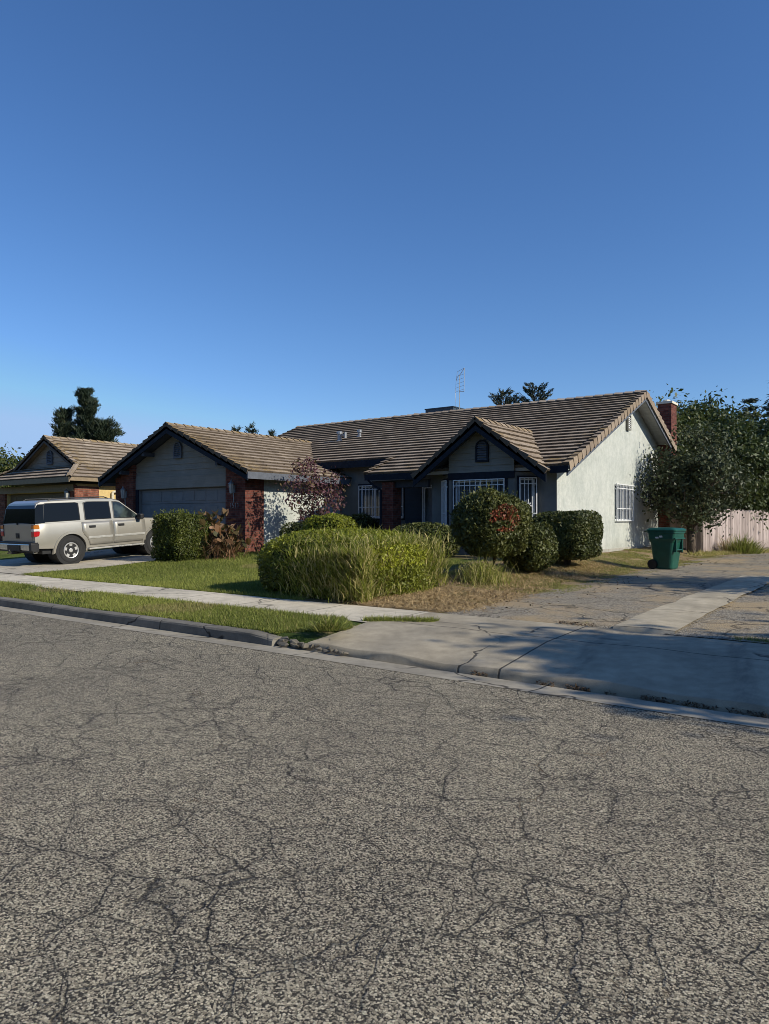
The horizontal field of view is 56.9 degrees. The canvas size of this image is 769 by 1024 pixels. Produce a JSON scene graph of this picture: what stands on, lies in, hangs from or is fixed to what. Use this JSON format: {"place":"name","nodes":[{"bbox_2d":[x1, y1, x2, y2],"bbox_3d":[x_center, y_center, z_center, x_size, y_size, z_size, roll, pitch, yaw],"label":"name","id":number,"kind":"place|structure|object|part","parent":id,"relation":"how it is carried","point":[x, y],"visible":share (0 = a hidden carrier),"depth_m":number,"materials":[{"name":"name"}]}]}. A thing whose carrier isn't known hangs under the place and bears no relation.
{"place":"outdoors","nodes":[
{"label":"outdoors","id":0,"kind":"place"},
{"bbox_2d":[0,573,22,575],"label":"driveway apron","id":1,"kind":"object","parent":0,"point":[10,574],"visible":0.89,"depth_m":17.90,"materials":[{"name":"concrete"}]},
{"bbox_2d":[0,549,161,573],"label":"driveway","id":2,"kind":"structure","parent":0,"point":[103,558],"depth_m":21.21,"materials":[{"name":"concrete"}]},
{"bbox_2d":[0,496,156,563],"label":"parked suv","id":3,"kind":"object","parent":2,"relation":"on","point":[68,530],"visible":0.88,"depth_m":21.09,"materials":[{"name":"beige paint"}]},
{"bbox_3d":[-10.547,0.077,20.754,1.855,0.584,0.457,0,2,36],"label":"rear window","id":4,"kind":"part","parent":3,"relation":"part of","materials":[{"name":"black glass"}]},
{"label":"side window","id":5,"kind":"part","parent":3,"relation":"part of","materials":[{"name":"black glass"}]},
{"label":"door window","id":6,"kind":"part","parent":3,"relation":"part of","materials":[{"name":"black glass"}]},
{"bbox_3d":[-8.720,0.627,21.604,0.083,0.699,1.015,0,2,36],"label":"door","id":7,"kind":"part","parent":3,"relation":"part of","materials":[{"name":"beige paint"}]},
{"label":"door window","id":8,"kind":"part","parent":3,"relation":"part of","materials":[{"name":"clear glass"}]},
{"bbox_3d":[-8.072,0.581,22.492,0.080,0.689,1.145,0,2,36],"label":"door","id":9,"kind":"part","parent":3,"relation":"part of","materials":[{"name":"beige paint"}]},
{"bbox_2d":[0,580,353,633],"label":"parkway grass","id":10,"kind":"structure","parent":0,"point":[238,616],"depth_m":11.24,"materials":[{"name":"green plant"}]},
{"bbox_2d":[11,584,362,646],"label":"parkway","id":11,"kind":"structure","parent":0,"point":[306,637],"depth_m":9.29,"materials":[{"name":"grass"},{"name":"soil"}]},
{"bbox_2d":[303,612,360,631],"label":"kerb weed","id":12,"kind":"object","parent":11,"relation":"on","point":[328,624],"visible":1,"depth_m":9.04,"materials":[{"name":"green plant"}]},
{"bbox_2d":[0,574,427,621],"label":"sidewalk","id":13,"kind":"structure","parent":0,"point":[353,612],"depth_m":12.64,"materials":[{"name":"concrete"}]},
{"bbox_2d":[20,551,463,599],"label":"lawn grass","id":14,"kind":"structure","parent":0,"point":[156,567],"depth_m":17.04,"materials":[{"name":"green plant"}]},
{"bbox_2d":[0,547,711,613],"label":"front yard","id":15,"kind":"structure","parent":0,"point":[4,555],"depth_m":16.41,"materials":[{"name":"soil"}]},
{"bbox_2d":[0,441,22,487],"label":"leafy tree","id":16,"kind":"object","parent":15,"relation":"on","point":[6,462],"visible":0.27,"depth_m":48.86,"materials":[{"name":"green plant"}]},
{"bbox_2d":[51,406,76,437],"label":"pine tree","id":17,"kind":"object","parent":15,"relation":"on","point":[62,418],"visible":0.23,"depth_m":54.49,"materials":[{"name":"green plant"}]},
{"bbox_2d":[0,435,138,540],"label":"tan house","id":18,"kind":"structure","parent":15,"relation":"on","point":[47,466],"depth_m":30.91,"materials":[{"name":"paint"}]},
{"bbox_2d":[11,492,63,502],"bbox_3d":[-15.030,0.302,30.865,4.900,2.220,0.072,0,-1,36],"label":"garage door","id":19,"kind":"structure","parent":18,"relation":"in","point":[15,497],"depth_m":31.02,"materials":[{"name":"beige paint"}]},
{"bbox_2d":[66,387,102,440],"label":"pine tree","id":20,"kind":"object","parent":15,"relation":"on","point":[86,411],"visible":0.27,"depth_m":54.55,"materials":[{"name":"green plant"}]},
{"bbox_2d":[80,416,126,442],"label":"pine tree","id":21,"kind":"object","parent":15,"relation":"on","point":[107,431],"visible":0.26,"depth_m":54.57,"materials":[{"name":"green plant"}]},
{"bbox_2d":[150,508,212,560],"bbox_3d":[-6.090,0.710,21.343,1.601,1.688,1.648,0,-1,36],"label":"square hedge","id":22,"kind":"object","parent":15,"relation":"on","point":[177,536],"visible":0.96,"depth_m":20.84,"materials":[{"name":"green plant"}]},
{"bbox_2d":[195,508,260,560],"bbox_3d":[-4.906,0.658,21.570,2.687,1.598,2.687,0,-1,36],"label":"broad leaf plant","id":23,"kind":"object","parent":15,"relation":"on","point":[225,543],"visible":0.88,"depth_m":21.34,"materials":[{"name":"brown plant"}]},
{"bbox_2d":[229,426,242,431],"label":"pine tree","id":24,"kind":"object","parent":15,"relation":"on","point":[237,429],"visible":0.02,"depth_m":59.93,"materials":[{"name":"green plant"}]},
{"bbox_2d":[244,422,258,433],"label":"pine tree","id":25,"kind":"object","parent":15,"relation":"on","point":[251,426],"visible":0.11,"depth_m":60.00,"materials":[{"name":"green plant"}]},
{"bbox_2d":[268,429,275,435],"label":"pine tree","id":26,"kind":"object","parent":15,"relation":"on","point":[271,433],"visible":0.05,"depth_m":59.99,"materials":[{"name":"green plant"}]},
{"bbox_2d":[279,521,305,535],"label":"dark shrub","id":27,"kind":"object","parent":15,"relation":"on","point":[295,526],"visible":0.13,"depth_m":21.59,"materials":[{"name":"green plant"}]},
{"bbox_2d":[276,456,350,522],"bbox_3d":[-2.232,-0.195,22.605,2.548,3.168,2.543,0,-1,36],"label":"crape myrtle","id":28,"kind":"object","parent":15,"relation":"on","point":[311,484],"visible":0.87,"depth_m":22.56,"materials":[{"name":"red plant"}]},
{"bbox_2d":[301,512,357,531],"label":"flat top shrub","id":29,"kind":"object","parent":15,"relation":"on","point":[333,521],"visible":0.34,"depth_m":19.57,"materials":[{"name":"green plant"}]},
{"bbox_2d":[256,525,460,603],"bbox_3d":[-0.611,0.912,13.672,3.255,1.406,3.734,0,-1,36],"label":"overgrown hedge","id":30,"kind":"object","parent":15,"relation":"on","point":[360,564],"visible":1,"depth_m":12.59,"materials":[{"name":"green plant"}]},
{"bbox_2d":[343,512,379,529],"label":"porch shrub","id":31,"kind":"object","parent":15,"relation":"on","point":[365,521],"visible":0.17,"depth_m":24.10,"materials":[{"name":"green plant"}]},
{"bbox_2d":[98,368,677,554],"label":"brick house","id":32,"kind":"structure","parent":15,"relation":"on","point":[576,453],"depth_m":24.45,"materials":[{"name":"white paint"}]},
{"bbox_2d":[142,487,225,523],"bbox_3d":[-7.055,0.229,25.057,4.930,2.130,0.080,0,-1,36],"label":"garage door","id":33,"kind":"structure","parent":32,"relation":"in","point":[207,499],"depth_m":24.98,"materials":[{"name":"paint"}]},
{"bbox_2d":[358,484,381,519],"bbox_3d":[-0.394,-0.369,25.788,1.400,1.320,0.170,0,-1,36],"label":"window","id":34,"kind":"structure","parent":32,"relation":"in","point":[370,497],"depth_m":25.93,"materials":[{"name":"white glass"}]},
{"bbox_2d":[401,488,404,519],"bbox_3d":[0.523,-0.401,25.120,0.570,1.370,0.170,0,-1,36],"label":"window","id":35,"kind":"structure","parent":32,"relation":"in","point":[402,489],"depth_m":24.97,"materials":[{"name":"black glass"}]},
{"bbox_2d":[422,485,431,524],"bbox_3d":[1.752,0.146,24.254,1.050,2.160,0.120,0,-1,36],"label":"front door","id":36,"kind":"structure","parent":32,"relation":"in","point":[426,491],"depth_m":24.47,"materials":[{"name":"paint"}]},
{"bbox_2d":[441,478,448,527],"bbox_3d":[1.849,-0.199,21.808,0.083,1.640,0.620,0,-1,-11],"label":"window","id":37,"kind":"structure","parent":32,"relation":"in","point":[445,482],"depth_m":21.67,"materials":[{"name":"white glass"}]},
{"bbox_2d":[452,478,507,511],"bbox_3d":[2.784,-0.209,20.844,1.840,1.640,0.170,0,-1,36],"label":"window","id":38,"kind":"structure","parent":32,"relation":"in","point":[500,483],"depth_m":21.00,"materials":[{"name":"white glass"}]},
{"bbox_2d":[517,476,537,515],"bbox_3d":[4.076,-0.215,20.216,0.471,1.640,0.462,0,-1,36],"label":"window","id":39,"kind":"structure","parent":32,"relation":"in","point":[527,489],"depth_m":20.24,"materials":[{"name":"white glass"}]},
{"bbox_2d":[615,483,633,520],"bbox_3d":[8.328,-0.319,24.749,0.170,1.280,1.860,0,-1,36],"label":"window","id":40,"kind":"structure","parent":32,"relation":"in","point":[622,493],"depth_m":24.64,"materials":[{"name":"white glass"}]},
{"bbox_2d":[645,488,656,505],"bbox_3d":[10.243,-0.593,27.377,0.170,0.760,1.260,0,-1,36],"label":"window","id":41,"kind":"structure","parent":32,"relation":"in","point":[656,488],"depth_m":27.39,"materials":[{"name":"white glass"}]},
{"bbox_2d":[393,522,460,557],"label":"entry shrub","id":42,"kind":"object","parent":15,"relation":"on","point":[431,528],"visible":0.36,"depth_m":19.58,"materials":[{"name":"green plant"}]},
{"bbox_2d":[324,559,620,612],"bbox_3d":[3.045,1.363,15.172,3.012,0.499,10.045,0,-1,36],"label":"dry straw","id":43,"kind":"object","parent":15,"relation":"on","point":[439,598],"visible":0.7,"depth_m":12.81,"materials":[{"name":"beige plant"}]},
{"bbox_2d":[440,548,519,588],"bbox_3d":[1.915,1.199,14.491,1.788,0.980,1.901,0,-1,16],"label":"weedy plant","id":44,"kind":"object","parent":15,"relation":"on","point":[484,575],"visible":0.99,"depth_m":14.44,"materials":[{"name":"green plant"}]},
{"bbox_2d":[446,482,535,568],"bbox_3d":[2.303,0.390,15.398,1.943,2.119,1.840,0,-1,36],"label":"red tipped shrub","id":45,"kind":"object","parent":15,"relation":"on","point":[494,523],"visible":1,"depth_m":14.84,"materials":[{"name":"green plant"}]},
{"bbox_2d":[488,386,524,404],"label":"cedar tree","id":46,"kind":"object","parent":15,"relation":"on","point":[500,398],"visible":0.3,"depth_m":48.09,"materials":[{"name":"green plant"}]},
{"bbox_2d":[523,501,531,521],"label":"under window shrub","id":47,"kind":"object","parent":15,"relation":"on","point":[525,503],"visible":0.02,"depth_m":19.21,"materials":[{"name":"green plant"}]},
{"bbox_2d":[500,521,559,571],"bbox_3d":[3.291,0.791,16.280,1.322,1.271,1.382,0,-1,36],"label":"round shrub","id":48,"kind":"object","parent":15,"relation":"on","point":[539,555],"visible":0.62,"depth_m":15.82,"materials":[{"name":"green plant"}]},
{"bbox_2d":[513,382,553,402],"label":"cedar tree","id":49,"kind":"object","parent":15,"relation":"on","point":[531,392],"visible":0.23,"depth_m":47.91,"materials":[{"name":"green plant"}]},
{"bbox_2d":[531,509,603,565],"bbox_3d":[4.580,0.659,17.927,1.718,1.497,1.775,0,-1,36],"label":"box shrub","id":50,"kind":"object","parent":15,"relation":"on","point":[579,534],"visible":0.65,"depth_m":17.24,"materials":[{"name":"green plant"}]},
{"bbox_2d":[436,548,724,593],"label":"yard weeds","id":51,"kind":"object","parent":15,"relation":"on","point":[619,555],"visible":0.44,"depth_m":17.19,"materials":[{"name":"green plant"}]},
{"bbox_2d":[670,503,700,550],"bbox_3d":[11.617,0.571,27.416,1.150,1.830,0.151,0,-1,36],"label":"board fence","id":52,"kind":"object","parent":15,"relation":"on","point":[697,537],"visible":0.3,"depth_m":27.32,"materials":[{"name":"brown wood"}]},
{"bbox_2d":[649,384,735,450],"bbox_3d":[15.041,-2.477,36.683,6.860,8.017,7.277,0,-1,36],"label":"leafy tree","id":53,"kind":"object","parent":15,"relation":"on","point":[694,408],"visible":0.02,"depth_m":35.56,"materials":[{"name":"green plant"}]},
{"bbox_2d":[629,410,766,552],"bbox_3d":[11.069,-1.092,26.208,5.225,5.553,5.031,0,-1,20],"label":"grey leaved tree","id":54,"kind":"object","parent":15,"relation":"on","point":[680,483],"visible":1,"depth_m":25.30,"materials":[{"name":"green plant"}]},
{"bbox_2d":[657,407,748,508],"bbox_3d":[12.818,-1.798,32.414,6.597,6.572,5.970,0,-1,-14],"label":"leafy tree","id":55,"kind":"object","parent":15,"relation":"on","point":[684,419],"visible":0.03,"depth_m":31.62,"materials":[{"name":"green plant"}]},
{"bbox_2d":[677,385,765,441],"bbox_3d":[17.623,-2.494,37.794,7.093,8.073,7.571,0,-1,36],"label":"leafy tree","id":56,"kind":"object","parent":15,"relation":"on","point":[740,414],"visible":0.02,"depth_m":36.02,"materials":[{"name":"green plant"}]},
{"bbox_2d":[677,405,768,532],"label":"leafy tree","id":57,"kind":"object","parent":15,"relation":"on","point":[757,457],"visible":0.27,"depth_m":30.94,"materials":[{"name":"green plant"}]},
{"bbox_2d":[713,535,748,551],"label":"fence weed","id":58,"kind":"object","parent":15,"relation":"on","point":[723,545],"visible":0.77,"depth_m":27.54,"materials":[{"name":"plant"}]},
{"bbox_2d":[701,509,768,551],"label":"board fence","id":59,"kind":"object","parent":15,"relation":"on","point":[738,523],"visible":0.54,"depth_m":29.81,"materials":[{"name":"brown wood"}]},
{"bbox_2d":[716,530,768,553],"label":"fence weed","id":60,"kind":"object","parent":15,"relation":"on","point":[748,547],"visible":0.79,"depth_m":27.22,"materials":[{"name":"green plant"}]},
{"bbox_2d":[731,409,768,510],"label":"leafy tree","id":61,"kind":"object","parent":15,"relation":"on","point":[761,423],"visible":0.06,"depth_m":35.47,"materials":[{"name":"green plant"}]},
{"bbox_2d":[758,387,768,494],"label":"cedar tree","id":62,"kind":"object","parent":15,"relation":"on","point":[765,408],"visible":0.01,"depth_m":44.71,"materials":[{"name":"green plant"}]},
{"bbox_2d":[1,591,765,728],"bbox_3d":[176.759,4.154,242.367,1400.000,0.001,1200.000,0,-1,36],"label":"ground","id":63,"kind":"structure","parent":0,"point":[428,676],"depth_m":7.55,"materials":[{"name":"grey concrete"}]},
{"bbox_2d":[739,398,761,431],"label":"cedar tree","id":64,"kind":"object","parent":63,"relation":"on","point":[752,400],"visible":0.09,"depth_m":55.54,"materials":[{"name":"green plant"}]},
{"bbox_2d":[0,610,768,1023],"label":"road","id":65,"kind":"structure","parent":0,"point":[196,832],"depth_m":3.47,"materials":[{"name":"grey asphalt"}]},
{"bbox_2d":[0,606,768,728],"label":"gutter","id":66,"kind":"object","parent":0,"point":[747,720],"visible":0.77,"depth_m":7.21,"materials":[{"name":"concrete"}]},
{"bbox_2d":[0,596,281,645],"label":"kerb","id":67,"kind":"structure","parent":66,"relation":"on","point":[221,632],"depth_m":10.55,"materials":[{"name":"concrete"}]},
{"bbox_2d":[279,642,288,646],"bbox_3d":[-1.273,1.668,8.919,0.171,0.063,0.042,0,-1,38],"label":"concrete chunk","id":68,"kind":"object","parent":66,"relation":"on","point":[283,644],"visible":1,"depth_m":8.90,"materials":[{"name":"grey concrete"}]},
{"bbox_2d":[280,636,288,642],"bbox_3d":[-1.276,1.640,9.116,0.127,0.090,0.058,0,-1,10],"label":"concrete chunk","id":69,"kind":"object","parent":66,"relation":"on","point":[286,639],"visible":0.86,"depth_m":9.09,"materials":[{"name":"grey concrete"}]},
{"bbox_2d":[289,639,298,643],"bbox_3d":[-1.133,1.648,8.958,0.134,0.077,0.183,0,-1,-33],"label":"concrete chunk","id":70,"kind":"object","parent":66,"relation":"on","point":[294,641],"visible":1,"depth_m":8.91,"materials":[{"name":"grey concrete"}]},
{"bbox_2d":[301,643,308,648],"bbox_3d":[-0.986,1.653,8.783,0.083,0.076,0.096,0,-1,-34],"label":"concrete chunk","id":71,"kind":"object","parent":66,"relation":"on","point":[304,645],"visible":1,"depth_m":8.76,"materials":[{"name":"grey concrete"}]},
{"bbox_2d":[0,0,768,460],"label":"sky","id":72,"kind":"structure","parent":0,"point":[282,216],"materials":[{"name":"blue"}]},
{"bbox_2d":[306,612,768,717],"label":"driveway apron","id":73,"kind":"object","parent":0,"point":[721,674],"visible":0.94,"depth_m":7.69,"materials":[{"name":"concrete"}]},
{"bbox_2d":[360,612,439,621],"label":"joint grass","id":74,"kind":"structure","parent":73,"relation":"on","point":[372,618],"depth_m":9.88,"materials":[{"name":"green plant"}]},
{"bbox_2d":[445,611,768,717],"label":"gutter litter","id":75,"kind":"object","parent":73,"relation":"on","point":[644,696],"visible":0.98,"depth_m":6.32,"materials":[{"name":"brown plant"}]},
{"bbox_2d":[444,547,768,633],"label":"asphalt drive","id":76,"kind":"structure","parent":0,"point":[632,597],"depth_m":12.61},
{"bbox_2d":[444,553,768,613],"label":"leaf litter","id":77,"kind":"object","parent":76,"relation":"on","point":[596,583],"visible":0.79,"depth_m":13.49,"materials":[{"name":"brown plant"}]},
{"bbox_2d":[644,527,685,568],"bbox_3d":[7.438,0.960,18.833,0.716,1.098,0.891,1,-1,-42],"label":"wheelie bin","id":78,"kind":"object","parent":76,"relation":"on","point":[666,545],"visible":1,"depth_m":18.60,"materials":[{"name":"plastic"}]},
{"bbox_2d":[613,576,768,633],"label":"concrete strip","id":79,"kind":"object","parent":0,"point":[672,618],"visible":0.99,"depth_m":10.75,"materials":[{"name":"grey concrete"}]},
{"bbox_2d":[665,586,768,643],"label":"side drive","id":80,"kind":"structure","parent":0,"point":[744,615],"depth_m":9.57,"materials":[{"name":"concrete"}]},
{"bbox_2d":[585,622,768,643],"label":"apron grass","id":81,"kind":"structure","parent":80,"relation":"on","point":[754,639],"depth_m":8.18,"materials":[{"name":"green plant"}]},
{"bbox_2d":[684,548,768,555],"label":"fence foot grass","id":82,"kind":"structure","parent":0,"point":[710,553],"depth_m":26.19,"materials":[{"name":"green plant"}]}
]}

